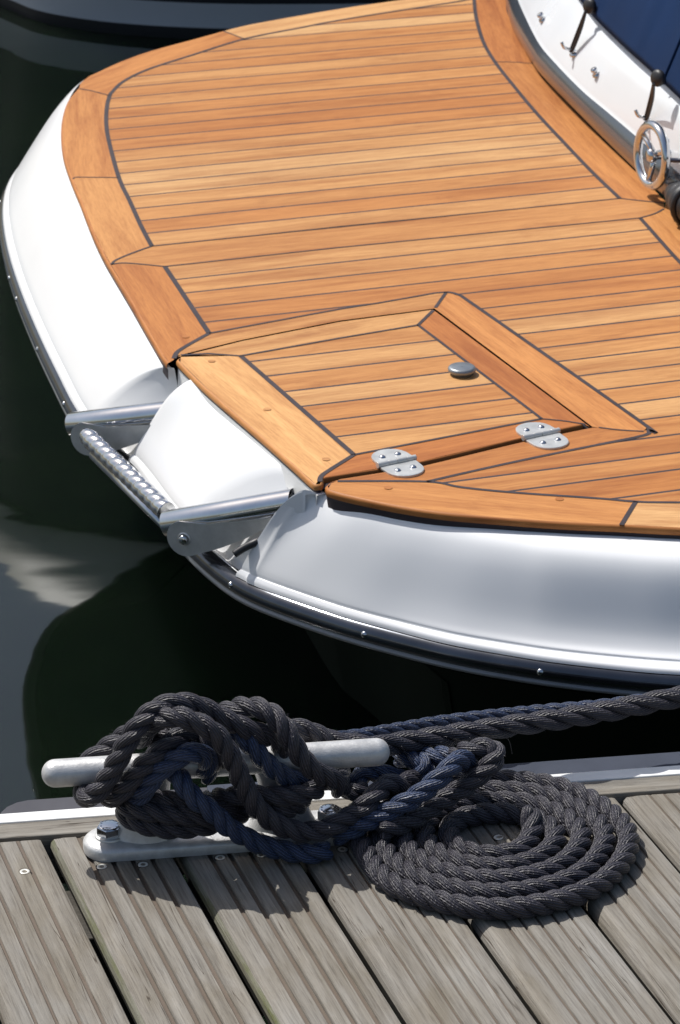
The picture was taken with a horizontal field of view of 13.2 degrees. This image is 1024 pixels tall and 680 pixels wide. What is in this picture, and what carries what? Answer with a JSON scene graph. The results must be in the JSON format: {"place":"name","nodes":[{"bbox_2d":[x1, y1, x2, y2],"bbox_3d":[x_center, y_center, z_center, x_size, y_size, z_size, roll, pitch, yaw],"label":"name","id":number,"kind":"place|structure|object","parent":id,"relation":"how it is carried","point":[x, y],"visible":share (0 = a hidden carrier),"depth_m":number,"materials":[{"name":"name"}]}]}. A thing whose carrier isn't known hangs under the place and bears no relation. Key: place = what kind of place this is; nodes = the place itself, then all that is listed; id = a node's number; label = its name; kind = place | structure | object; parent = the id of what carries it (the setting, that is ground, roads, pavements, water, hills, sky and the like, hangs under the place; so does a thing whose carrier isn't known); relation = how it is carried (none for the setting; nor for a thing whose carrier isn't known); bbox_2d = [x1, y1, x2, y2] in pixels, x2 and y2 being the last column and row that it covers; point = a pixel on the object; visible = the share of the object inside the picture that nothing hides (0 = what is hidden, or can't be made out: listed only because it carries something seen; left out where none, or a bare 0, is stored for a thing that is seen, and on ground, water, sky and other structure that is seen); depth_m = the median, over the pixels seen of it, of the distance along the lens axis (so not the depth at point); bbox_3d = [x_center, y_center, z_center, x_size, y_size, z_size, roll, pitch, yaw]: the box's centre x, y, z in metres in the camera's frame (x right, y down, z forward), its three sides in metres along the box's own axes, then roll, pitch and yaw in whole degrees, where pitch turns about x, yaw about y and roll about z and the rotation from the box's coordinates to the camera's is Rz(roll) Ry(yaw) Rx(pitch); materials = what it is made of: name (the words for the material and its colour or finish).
{"place":"outdoors","nodes":[
{"label":"outdoors","id":0,"kind":"place"},
{"bbox_2d":[0,6,665,1023],"bbox_3d":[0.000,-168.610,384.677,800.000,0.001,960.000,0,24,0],"label":"water","id":1,"kind":"structure","parent":0,"point":[116,610],"depth_m":5.60,"materials":[{"name":"liquid"}]},
{"bbox_2d":[0,0,507,38],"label":"moored boat","id":2,"kind":"object","parent":1,"relation":"on","point":[189,19],"visible":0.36,"depth_m":9.32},
{"bbox_2d":[0,0,679,766],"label":"motor boat","id":3,"kind":"object","parent":1,"relation":"on","point":[354,334],"visible":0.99,"depth_m":4.92,"materials":[{"name":"brown wood"}]},
{"bbox_2d":[569,0,679,120],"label":"canvas cover","id":4,"kind":"object","parent":3,"relation":"on","point":[646,33],"visible":1,"depth_m":5.64,"materials":[{"name":"blue fabric"}]},
{"bbox_2d":[664,182,679,224],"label":"ribbed fender","id":5,"kind":"object","parent":3,"relation":"on","point":[672,195],"visible":1,"depth_m":5.33,"materials":[{"name":"black rubber"}]},
{"bbox_2d":[0,752,679,1023],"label":"floating dock","id":6,"kind":"object","parent":1,"relation":"on","point":[339,937],"visible":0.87,"depth_m":3.34,"materials":[{"name":"grey wood"}]},
{"bbox_2d":[41,738,389,861],"bbox_3d":[-0.146,0.337,3.514,0.414,0.125,0.064,-3,24,-8],"label":"mooring cleat","id":7,"kind":"object","parent":6,"relation":"attached to","point":[112,840],"visible":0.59,"depth_m":3.50,"materials":[{"name":"metal"}]},
{"bbox_2d":[72,685,679,843],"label":"mooring rope","id":8,"kind":"object","parent":7,"relation":"attached to","point":[160,726],"visible":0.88,"depth_m":3.46,"materials":[{"name":"fabric"}]},
{"bbox_2d":[128,693,644,863],"bbox_3d":[0.164,0.263,3.615,0.895,0.179,0.193,-13,27,-27],"label":"blue rope","id":9,"kind":"object","parent":7,"relation":"attached to","point":[424,762],"visible":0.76,"depth_m":3.48,"materials":[{"name":"blue fabric"}]},
{"bbox_2d":[348,768,639,920],"bbox_3d":[0.180,0.386,3.508,0.356,0.055,0.331,0,24,0],"label":"coiled rope","id":10,"kind":"object","parent":6,"relation":"on","point":[526,873],"visible":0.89,"depth_m":3.47,"materials":[{"name":"fabric"}]}
]}

